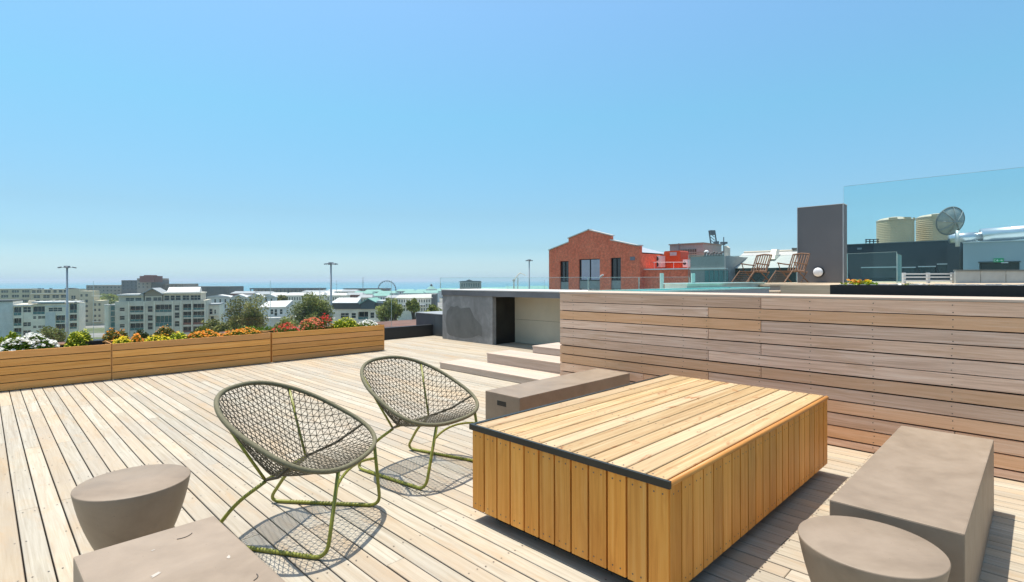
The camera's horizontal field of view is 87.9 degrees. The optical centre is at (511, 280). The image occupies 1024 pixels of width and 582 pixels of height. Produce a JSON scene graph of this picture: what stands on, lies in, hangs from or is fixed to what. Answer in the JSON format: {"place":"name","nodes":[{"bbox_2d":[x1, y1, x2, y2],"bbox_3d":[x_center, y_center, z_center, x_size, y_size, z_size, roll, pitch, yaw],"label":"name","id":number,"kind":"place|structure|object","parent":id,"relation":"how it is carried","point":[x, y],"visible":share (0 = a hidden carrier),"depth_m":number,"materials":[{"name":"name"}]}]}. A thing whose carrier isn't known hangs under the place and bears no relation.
{"place":"outdoors","nodes":[
{"label":"outdoors","id":0,"kind":"place"},
{"bbox_2d":[0,288,37,302],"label":"apartment block","id":1,"kind":"structure","parent":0,"point":[24,294],"depth_m":327.20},
{"bbox_2d":[30,288,85,300],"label":"apartment block","id":2,"kind":"structure","parent":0,"point":[43,294],"depth_m":325.94,"materials":[{"name":"paint"}]},
{"bbox_2d":[164,284,243,298],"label":"tower block","id":3,"kind":"structure","parent":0,"point":[217,290],"depth_m":619.20,"materials":[{"name":"stone"}]},
{"bbox_2d":[57,319,415,343],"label":"paving","id":4,"kind":"structure","parent":0,"point":[397,323],"depth_m":13.62,"materials":[{"name":"ceramic"}]},
{"bbox_2d":[93,281,270,325],"bbox_3d":[-5.861,0.560,9.694,2.820,1.108,0.050,0,0,-45],"label":"glass balustrade","id":5,"kind":"object","parent":4,"relation":"on","point":[270,302],"visible":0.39,"depth_m":10.69,"materials":[{"name":"glass"}]},
{"bbox_2d":[231,291,258,295],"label":"harbour shed","id":6,"kind":"structure","parent":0,"point":[243,292],"depth_m":522.28,"materials":[{"name":"white metal"}]},
{"bbox_2d":[86,298,441,338],"bbox_3d":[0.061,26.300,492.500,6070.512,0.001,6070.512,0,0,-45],"label":"land","id":7,"kind":"structure","parent":0,"point":[99,331],"depth_m":296.05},
{"bbox_2d":[0,299,22,338],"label":"white flats","id":8,"kind":"structure","parent":7,"relation":"on","point":[6,317],"depth_m":190.50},
{"bbox_2d":[12,300,85,341],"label":"white flats","id":9,"kind":"structure","parent":7,"relation":"on","point":[33,316],"depth_m":195.59,"materials":[{"name":"paint"}]},
{"bbox_2d":[57,266,76,340],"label":"floodlight mast","id":10,"kind":"object","parent":7,"relation":"on","point":[67,315],"visible":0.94,"depth_m":149.80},
{"bbox_2d":[79,291,108,324],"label":"apartment block","id":11,"kind":"structure","parent":7,"relation":"on","point":[99,304],"depth_m":317.98,"materials":[{"name":"paint"}]},
{"bbox_2d":[100,293,118,303],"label":"broad tree","id":12,"kind":"object","parent":7,"relation":"on","point":[112,299],"visible":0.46,"depth_m":419.39,"materials":[{"name":"green plant"}]},
{"bbox_2d":[86,278,168,297],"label":"tower block","id":13,"kind":"structure","parent":7,"relation":"on","point":[131,286],"depth_m":600.00,"materials":[{"name":"concrete"}]},
{"bbox_2d":[140,275,162,281],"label":"roof lift tower","id":14,"kind":"structure","parent":13,"relation":"on","point":[150,278],"depth_m":593.00,"materials":[{"name":"red concrete"}]},
{"bbox_2d":[104,287,210,337],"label":"gabled flats","id":15,"kind":"structure","parent":7,"relation":"on","point":[184,310],"depth_m":201.01,"materials":[{"name":"white paint"}]},
{"bbox_2d":[209,303,223,323],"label":"corner house","id":16,"kind":"structure","parent":7,"relation":"on","point":[216,310],"depth_m":215.55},
{"bbox_2d":[206,293,276,322],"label":"terrace row","id":17,"kind":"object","parent":7,"relation":"on","point":[223,298],"visible":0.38,"depth_m":300.67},
{"bbox_2d":[220,294,268,329],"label":"broad tree","id":18,"kind":"object","parent":7,"relation":"on","point":[253,315],"visible":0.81,"depth_m":148.54,"materials":[{"name":"green plant"}]},
{"bbox_2d":[285,292,334,325],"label":"broad tree","id":19,"kind":"object","parent":7,"relation":"on","point":[314,306],"visible":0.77,"depth_m":139.75,"materials":[{"name":"green plant"}]},
{"bbox_2d":[324,262,337,322],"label":"floodlight mast","id":20,"kind":"object","parent":7,"relation":"on","point":[330,263],"visible":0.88,"depth_m":149.79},
{"bbox_2d":[327,293,349,316],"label":"harbour shed","id":21,"kind":"structure","parent":7,"relation":"on","point":[335,296],"depth_m":390.00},
{"bbox_2d":[375,297,404,321],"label":"broad tree","id":22,"kind":"object","parent":7,"relation":"on","point":[383,311],"visible":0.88,"depth_m":148.97,"materials":[{"name":"green plant"}]},
{"bbox_2d":[405,298,419,319],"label":"broad tree","id":23,"kind":"object","parent":7,"relation":"on","point":[413,306],"visible":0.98,"depth_m":163.85,"materials":[{"name":"green plant"}]},
{"bbox_2d":[396,294,437,319],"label":"harbour hotel","id":24,"kind":"structure","parent":7,"relation":"on","point":[424,300],"depth_m":350.00,"materials":[{"name":"stone"}]},
{"bbox_2d":[424,304,441,311],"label":"broad tree","id":25,"kind":"object","parent":7,"relation":"on","point":[432,307],"visible":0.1,"depth_m":119.68,"materials":[{"name":"green plant"}]},
{"bbox_2d":[708,230,718,243],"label":"dock crane","id":26,"kind":"object","parent":7,"relation":"on","point":[712,232],"visible":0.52,"depth_m":239.71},
{"bbox_2d":[0,281,548,290],"bbox_3d":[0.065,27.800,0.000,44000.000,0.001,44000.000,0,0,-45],"label":"sea","id":27,"kind":"structure","parent":0,"point":[415,285],"depth_m":4041.25,"materials":[{"name":"teal liquid"}]},
{"bbox_2d":[261,300,292,327],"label":"garden house","id":28,"kind":"structure","parent":0,"point":[279,309],"depth_m":205.27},
{"bbox_2d":[250,288,325,292],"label":"quay shed","id":29,"kind":"structure","parent":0,"point":[288,290],"depth_m":1000.92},
{"bbox_2d":[286,292,308,314],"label":"harbour shed","id":30,"kind":"structure","parent":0,"point":[296,297],"depth_m":410.00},
{"bbox_2d":[332,297,389,322],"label":"gabled house","id":31,"kind":"structure","parent":0,"point":[357,310],"depth_m":165.00,"materials":[{"name":"paint"}]},
{"bbox_2d":[343,288,390,290],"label":"quay shed","id":32,"kind":"structure","parent":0,"point":[365,289],"depth_m":1026.00,"materials":[{"name":"metal"}]},
{"bbox_2d":[373,293,390,299],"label":"harbour shed","id":33,"kind":"structure","parent":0,"point":[382,296],"depth_m":430.33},
{"bbox_2d":[459,279,480,288],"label":"waterfront hotel","id":34,"kind":"structure","parent":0,"point":[469,284],"depth_m":820.00,"materials":[{"name":"stone"}]},
{"bbox_2d":[0,336,1023,581],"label":"deck","id":35,"kind":"structure","parent":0,"point":[58,444],"depth_m":3.40,"materials":[{"name":"wood"}]},
{"bbox_2d":[0,341,110,390],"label":"planter box","id":36,"kind":"object","parent":35,"relation":"on","point":[32,368],"visible":1,"depth_m":6.60,"materials":[{"name":"brown wood"}]},
{"bbox_2d":[0,331,20,345],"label":"flowering shrub","id":37,"kind":"object","parent":36,"relation":"in","point":[12,335],"visible":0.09,"depth_m":6.80,"materials":[{"name":"green plant"}]},
{"bbox_2d":[0,332,60,351],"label":"daisy clump","id":38,"kind":"object","parent":36,"relation":"in","point":[31,341],"visible":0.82,"depth_m":6.55,"materials":[{"name":"white plant"}]},
{"bbox_2d":[36,325,68,341],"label":"shrub","id":39,"kind":"object","parent":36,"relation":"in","point":[57,335],"visible":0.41,"depth_m":120.41,"materials":[{"name":"green plant"}]},
{"bbox_2d":[64,328,92,346],"bbox_3d":[-5.671,0.783,6.959,0.334,0.298,0.338,0,0,-45],"label":"flowering shrub","id":40,"kind":"object","parent":36,"relation":"in","point":[74,339],"visible":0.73,"depth_m":6.88,"materials":[{"name":"green plant"}]},
{"bbox_2d":[80,339,103,345],"bbox_3d":[-5.581,0.843,7.032,0.250,0.100,0.230,0,0,-45],"label":"plant tray","id":41,"kind":"object","parent":36,"relation":"in","point":[96,342],"visible":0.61,"depth_m":6.99,"materials":[{"name":"black paint"}]},
{"bbox_2d":[71,464,190,550],"bbox_3d":[-1.706,1.104,2.396,0.440,0.400,0.444,0,0,-37],"label":"round stool","id":42,"kind":"object","parent":35,"relation":"on","point":[119,506],"visible":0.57,"depth_m":2.27,"materials":[{"name":"beige concrete"}]},
{"bbox_2d":[73,516,284,581],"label":"concrete bench","id":43,"kind":"object","parent":35,"relation":"on","point":[211,549],"visible":1,"depth_m":1.72,"materials":[{"name":"concrete"}]},
{"bbox_2d":[107,331,270,379],"bbox_3d":[-4.734,1.070,7.900,2.036,0.474,0.500,0,0,-45],"label":"planter box","id":44,"kind":"object","parent":35,"relation":"on","point":[134,359],"visible":0.76,"depth_m":7.62,"materials":[{"name":"brown wood"}]},
{"bbox_2d":[101,328,129,340],"bbox_3d":[-5.894,0.916,7.891,0.466,0.440,0.632,0,0,-45],"label":"garden shrub","id":45,"kind":"object","parent":44,"relation":"in","point":[111,335],"visible":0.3,"depth_m":7.81,"materials":[{"name":"orange plant"}]},
{"bbox_2d":[112,336,130,343],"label":"flower clump","id":46,"kind":"object","parent":44,"relation":"in","point":[123,339],"visible":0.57,"depth_m":7.25,"materials":[{"name":"yellow plant"}]},
{"bbox_2d":[131,333,143,342],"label":"flower clump","id":47,"kind":"object","parent":44,"relation":"in","point":[139,338],"visible":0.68,"depth_m":7.37,"materials":[{"name":"orange plant"}]},
{"bbox_2d":[132,329,151,338],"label":"garden shrub","id":48,"kind":"object","parent":44,"relation":"in","point":[144,335],"visible":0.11,"depth_m":8.13,"materials":[{"name":"green plant"}]},
{"bbox_2d":[144,334,169,341],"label":"flower clump","id":49,"kind":"object","parent":44,"relation":"in","point":[156,338],"visible":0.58,"depth_m":7.50,"materials":[{"name":"yellow plant"}]},
{"bbox_2d":[152,324,177,336],"bbox_3d":[-5.470,0.914,8.388,0.532,0.451,0.627,0,0,-45],"label":"garden shrub","id":50,"kind":"object","parent":44,"relation":"in","point":[164,331],"visible":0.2,"depth_m":8.34,"materials":[{"name":"orange plant"}]},
{"bbox_2d":[169,331,187,339],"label":"flower clump","id":51,"kind":"object","parent":44,"relation":"in","point":[178,335],"visible":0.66,"depth_m":7.71,"materials":[{"name":"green plant"}]},
{"bbox_2d":[187,325,220,335],"bbox_3d":[-5.087,0.934,8.770,0.696,0.411,0.635,0,0,-45],"label":"garden shrub","id":52,"kind":"object","parent":44,"relation":"in","point":[203,328],"visible":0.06,"depth_m":8.74,"materials":[{"name":"green plant"}]},
{"bbox_2d":[187,329,221,338],"bbox_3d":[-4.624,0.826,7.996,0.498,0.199,0.344,0,0,-45],"label":"flower clump","id":53,"kind":"object","parent":44,"relation":"in","point":[202,334],"visible":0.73,"depth_m":7.95,"materials":[{"name":"orange plant"}]},
{"bbox_2d":[200,318,232,331],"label":"shrub","id":54,"kind":"object","parent":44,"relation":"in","point":[217,325],"visible":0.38,"depth_m":124.44,"materials":[{"name":"green plant"}]},
{"bbox_2d":[222,327,261,335],"bbox_3d":[-4.250,0.830,8.374,0.656,0.197,0.354,0,0,-45],"label":"flower clump","id":55,"kind":"object","parent":44,"relation":"in","point":[241,331],"visible":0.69,"depth_m":8.30,"materials":[{"name":"orange plant"}]},
{"bbox_2d":[234,325,276,331],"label":"garden shrub","id":56,"kind":"object","parent":44,"relation":"in","point":[264,329],"visible":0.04,"depth_m":9.42,"materials":[{"name":"green plant"}]},
{"bbox_2d":[214,380,380,559],"bbox_3d":[-1.133,0.930,2.810,0.742,0.745,0.793,0,0,10],"label":"woven armchair","id":57,"kind":"object","parent":35,"relation":"on","point":[242,440],"visible":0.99,"depth_m":2.85,"materials":[{"name":"green wicker"}]},
{"bbox_2d":[260,323,383,361],"bbox_3d":[-3.279,1.067,9.355,2.040,0.474,0.500,0,0,-45],"label":"planter box","id":58,"kind":"object","parent":35,"relation":"on","point":[293,345],"visible":0.75,"depth_m":9.09,"materials":[{"name":"brown wood"}]},
{"bbox_2d":[274,316,298,327],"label":"broad tree","id":59,"kind":"object","parent":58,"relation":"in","point":[292,322],"visible":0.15,"depth_m":119.37,"materials":[{"name":"green plant"}]},
{"bbox_2d":[273,322,299,332],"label":"flower clump","id":60,"kind":"object","parent":58,"relation":"in","point":[286,329],"visible":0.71,"depth_m":8.82,"materials":[{"name":"red plant"}]},
{"bbox_2d":[297,317,324,330],"bbox_3d":[-3.457,0.780,9.161,0.495,0.296,0.365,0,0,-45],"label":"flower clump","id":61,"kind":"object","parent":58,"relation":"in","point":[309,325],"visible":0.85,"depth_m":9.11,"materials":[{"name":"red plant"}]},
{"bbox_2d":[318,313,331,328],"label":"flower clump","id":62,"kind":"object","parent":58,"relation":"in","point":[325,322],"visible":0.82,"depth_m":9.32,"materials":[{"name":"red plant"}]},
{"bbox_2d":[330,317,358,328],"bbox_3d":[-3.023,0.790,9.600,0.616,0.270,0.409,0,0,-45],"label":"flower clump","id":63,"kind":"object","parent":58,"relation":"in","point":[346,324],"visible":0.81,"depth_m":9.53,"materials":[{"name":"green plant"}]},
{"bbox_2d":[358,319,376,326],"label":"flower clump","id":64,"kind":"object","parent":58,"relation":"in","point":[368,323],"visible":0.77,"depth_m":9.88,"materials":[{"name":"white plant"}]},
{"bbox_2d":[384,324,432,339],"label":"kerb","id":65,"kind":"structure","parent":35,"relation":"on","point":[399,332],"depth_m":12.07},
{"bbox_2d":[358,355,478,489],"bbox_3d":[-0.652,0.929,3.692,0.742,0.745,0.793,0,0,32],"label":"woven armchair","id":66,"kind":"object","parent":35,"relation":"on","point":[398,417],"visible":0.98,"depth_m":3.76,"materials":[{"name":"green wicker"}]},
{"bbox_2d":[415,311,442,336],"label":"parapet block","id":67,"kind":"structure","parent":35,"relation":"on","point":[434,318],"depth_m":12.58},
{"bbox_2d":[439,359,559,382],"bbox_3d":[-0.069,1.252,7.177,0.461,0.089,2.381,0,0,-45],"label":"deck step","id":68,"kind":"object","parent":35,"relation":"on","point":[509,373],"visible":0.66,"depth_m":7.19,"materials":[{"name":"brown wood"}]},
{"bbox_2d":[441,289,587,344],"bbox_3d":[0.924,0.746,10.299,1.350,1.103,5.760,0,0,-45],"label":"concrete bar","id":69,"kind":"object","parent":35,"relation":"on","point":[499,316],"visible":0.49,"depth_m":10.92,"materials":[{"name":"grey paint"}]},
{"bbox_2d":[487,350,560,373],"bbox_3d":[0.446,1.179,7.317,0.466,0.231,1.851,0,0,-45],"label":"deck step","id":70,"kind":"object","parent":35,"relation":"on","point":[536,361],"visible":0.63,"depth_m":7.35,"materials":[{"name":"brown wood"}]},
{"bbox_2d":[532,342,560,355],"bbox_3d":[0.985,1.126,7.516,0.581,0.336,1.371,0,0,-45],"label":"deck step","id":71,"kind":"object","parent":35,"relation":"on","point":[552,349],"visible":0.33,"depth_m":7.66,"materials":[{"name":"brown wood"}]},
{"bbox_2d":[485,368,629,419],"bbox_3d":[0.462,1.099,4.744,1.532,0.400,0.395,0,0,-45],"label":"concrete bench","id":72,"kind":"object","parent":35,"relation":"on","point":[502,401],"visible":0.55,"depth_m":4.46,"materials":[{"name":"grey concrete"}]},
{"bbox_2d":[469,374,828,581],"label":"table","id":73,"kind":"object","parent":35,"relation":"on","point":[668,478],"visible":1,"depth_m":2.58,"materials":[{"name":"brown wood"}]},
{"bbox_2d":[559,291,1023,481],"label":"timber wall","id":74,"kind":"structure","parent":35,"relation":"on","point":[878,370],"depth_m":4.08,"materials":[{"name":"brown wood"}]},
{"bbox_2d":[798,515,950,581],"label":"round stool","id":75,"kind":"object","parent":35,"relation":"on","point":[842,549],"visible":1,"depth_m":1.76,"materials":[{"name":"beige concrete"}]},
{"bbox_2d":[830,426,993,581],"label":"concrete bench","id":76,"kind":"object","parent":35,"relation":"on","point":[936,488],"visible":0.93,"depth_m":2.30,"materials":[{"name":"concrete"}]},
{"bbox_2d":[0,0,1023,282],"label":"sky","id":77,"kind":"structure","parent":0,"point":[175,140],"materials":[{"name":"blue"}]},
{"bbox_2d":[548,229,663,289],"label":"brick building","id":78,"kind":"structure","parent":0,"point":[577,261],"depth_m":69.65,"materials":[{"name":"red brick"}]},
{"bbox_2d":[561,261,568,289],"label":"window","id":79,"kind":"structure","parent":78,"relation":"in","point":[564,264],"depth_m":73.56,"materials":[{"name":"glass"}]},
{"bbox_2d":[580,259,599,289],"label":"window","id":80,"kind":"structure","parent":78,"relation":"in","point":[588,267],"depth_m":70.51,"materials":[{"name":"blue glass"}]},
{"bbox_2d":[611,258,620,289],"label":"window","id":81,"kind":"structure","parent":78,"relation":"in","point":[616,262],"depth_m":67.61,"materials":[{"name":"glass"}]},
{"bbox_2d":[644,256,738,288],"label":"brick annex","id":82,"kind":"object","parent":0,"point":[671,275],"visible":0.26,"depth_m":63.63,"materials":[{"name":"brick"}]},
{"bbox_2d":[657,256,664,266],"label":"condenser unit","id":83,"kind":"object","parent":82,"relation":"on","point":[660,261],"visible":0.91,"depth_m":67.57,"materials":[{"name":"white paint"}]},
{"bbox_2d":[664,251,688,267],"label":"plant housing","id":84,"kind":"object","parent":82,"relation":"on","point":[677,258],"visible":0.9,"depth_m":67.32,"materials":[{"name":"brick"}]},
{"bbox_2d":[669,242,721,257],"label":"plant room","id":85,"kind":"object","parent":82,"relation":"on","point":[700,247],"visible":0.43,"depth_m":76.48,"materials":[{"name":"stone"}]},
{"bbox_2d":[689,256,747,282],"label":"grey workshop","id":86,"kind":"structure","parent":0,"point":[708,269],"depth_m":51.54,"materials":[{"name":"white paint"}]},
{"bbox_2d":[735,248,796,282],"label":"warehouse","id":87,"kind":"structure","parent":0,"point":[784,256],"depth_m":51.14,"materials":[{"name":"metal"}]},
{"bbox_2d":[764,281,1023,298],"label":"terrace","id":88,"kind":"structure","parent":0,"point":[813,288],"depth_m":9.12,"materials":[{"name":"grey concrete"}]},
{"bbox_2d":[731,254,771,281],"bbox_3d":[6.847,-0.353,15.143,1.093,0.833,0.534,0,0,-27],"label":"deck chair","id":89,"kind":"object","parent":88,"relation":"on","point":[753,271],"visible":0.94,"depth_m":15.19,"materials":[{"name":"brown wood"}]},
{"bbox_2d":[759,284,801,290],"bbox_3d":[5.544,0.251,10.690,1.012,0.332,0.620,0,0,0],"label":"terrace step","id":90,"kind":"object","parent":88,"relation":"on","point":[775,288],"visible":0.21,"depth_m":10.40,"materials":[{"name":"grey concrete"}]},
{"bbox_2d":[768,253,809,282],"bbox_3d":[7.595,-0.355,14.543,1.093,0.833,0.534,0,0,-27],"label":"deck chair","id":91,"kind":"object","parent":88,"relation":"on","point":[805,264],"visible":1,"depth_m":14.62,"materials":[{"name":"brown wood"}]},
{"bbox_2d":[797,203,846,282],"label":"grey pillar","id":92,"kind":"structure","parent":88,"relation":"on","point":[822,235],"depth_m":15.13,"materials":[{"name":"concrete"}]},
{"bbox_2d":[813,267,823,276],"bbox_3d":[8.758,-0.237,15.194,0.300,0.300,0.125,0,0,45],"label":"bulkhead lamp","id":93,"kind":"object","parent":92,"relation":"attached to","point":[818,271],"visible":1,"depth_m":15.15,"materials":[{"name":"white glass"}]},
{"bbox_2d":[897,254,901,282],"bbox_3d":[10.064,-0.149,13.800,0.050,1.052,1.055,0,0,41],"label":"glass screen","id":94,"kind":"object","parent":88,"relation":"on","point":[899,268],"visible":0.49,"depth_m":13.96,"materials":[{"name":"glass"}]},
{"bbox_2d":[902,273,953,282],"bbox_3d":[10.189,0.109,12.988,1.248,0.595,0.085,0,0,0],"label":"white railing","id":95,"kind":"object","parent":88,"relation":"on","point":[927,277],"visible":0.47,"depth_m":12.95,"materials":[{"name":"metal"}]},
{"bbox_2d":[953,270,980,282],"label":"parapet","id":96,"kind":"structure","parent":88,"relation":"on","point":[966,276],"depth_m":12.80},
{"bbox_2d":[980,270,1005,282],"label":"parapet","id":97,"kind":"structure","parent":88,"relation":"on","point":[992,276],"depth_m":12.80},
{"bbox_2d":[1005,270,1023,282],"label":"parapet","id":98,"kind":"structure","parent":88,"relation":"on","point":[1014,276],"depth_m":12.80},
{"bbox_2d":[847,240,962,281],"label":"plant building","id":99,"kind":"structure","parent":0,"point":[866,261],"depth_m":32.20,"materials":[{"name":"black metal"}]},
{"bbox_2d":[861,266,896,277],"bbox_3d":[22.856,-0.492,33.061,1.897,0.709,0.120,0,0,45],"label":"window","id":100,"kind":"structure","parent":99,"relation":"in","point":[867,272],"depth_m":33.05,"materials":[{"name":"clear glass"}]},
{"bbox_2d":[876,217,914,242],"bbox_3d":[24.896,-3.211,34.489,2.052,1.838,2.074,0,0,0],"label":"water tank","id":101,"kind":"object","parent":99,"relation":"on","point":[895,229],"visible":0.83,"depth_m":33.70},
{"bbox_2d":[902,267,915,272],"bbox_3d":[23.924,-0.624,31.993,0.679,0.385,0.120,0,0,45],"label":"window","id":102,"kind":"structure","parent":99,"relation":"in","point":[905,269],"depth_m":31.99,"materials":[{"name":"white glass"}]},
{"bbox_2d":[918,266,935,272],"bbox_3d":[24.534,-0.642,31.383,0.834,0.417,0.120,0,0,45],"label":"window","id":103,"kind":"structure","parent":99,"relation":"in","point":[922,269],"depth_m":31.37,"materials":[{"name":"black glass"}]},
{"bbox_2d":[915,213,947,240],"bbox_3d":[27.627,-3.320,34.491,2.264,2.042,2.282,0,0,0],"label":"water tank","id":104,"kind":"object","parent":99,"relation":"on","point":[926,229],"visible":0.45,"depth_m":34.02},
{"bbox_2d":[937,263,946,272],"bbox_3d":[25.165,-0.708,30.751,0.854,0.547,0.120,0,0,45],"label":"window","id":105,"kind":"structure","parent":99,"relation":"in","point":[942,268],"depth_m":30.88,"materials":[{"name":"black glass"}]},
{"bbox_2d":[935,206,964,246],"bbox_3d":[21.028,-2.558,25.473,1.082,1.927,1.091,0,0,40],"label":"satellite dish","id":106,"kind":"object","parent":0,"point":[950,220],"visible":1,"depth_m":25.23,"materials":[{"name":"white metal"}]},
{"bbox_2d":[962,240,1023,269],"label":"pale roof building","id":107,"kind":"structure","parent":0,"point":[980,255],"depth_m":25.11,"materials":[{"name":"white metal"}]},
{"bbox_2d":[948,225,1023,242],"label":"silver duct","id":108,"kind":"object","parent":107,"relation":"on","point":[1002,233],"visible":0.86,"depth_m":26.68,"materials":[{"name":"white metal"}]},
{"bbox_2d":[980,262,1018,269],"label":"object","id":109,"kind":"structure","parent":107,"relation":"in","point":[1010,265],"depth_m":25.11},
{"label":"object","id":110,"kind":"structure","parent":0,"visible":0},
{"bbox_2d":[588,287,769,297],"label":"plunge pool","id":111,"kind":"structure","parent":110,"relation":"on","point":[735,289],"depth_m":7.87,"materials":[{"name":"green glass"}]},
{"bbox_2d":[663,282,765,287],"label":"pool wall","id":112,"kind":"structure","parent":111,"relation":"on","point":[713,284],"depth_m":9.37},
{"bbox_2d":[830,284,1023,302],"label":"black planter","id":113,"kind":"object","parent":110,"relation":"on","point":[989,290],"visible":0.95,"depth_m":4.40,"materials":[{"name":"paint"}]},
{"bbox_2d":[840,279,867,284],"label":"succulent","id":114,"kind":"object","parent":113,"relation":"in","point":[859,281],"visible":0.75,"depth_m":5.05,"materials":[{"name":"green plant"}]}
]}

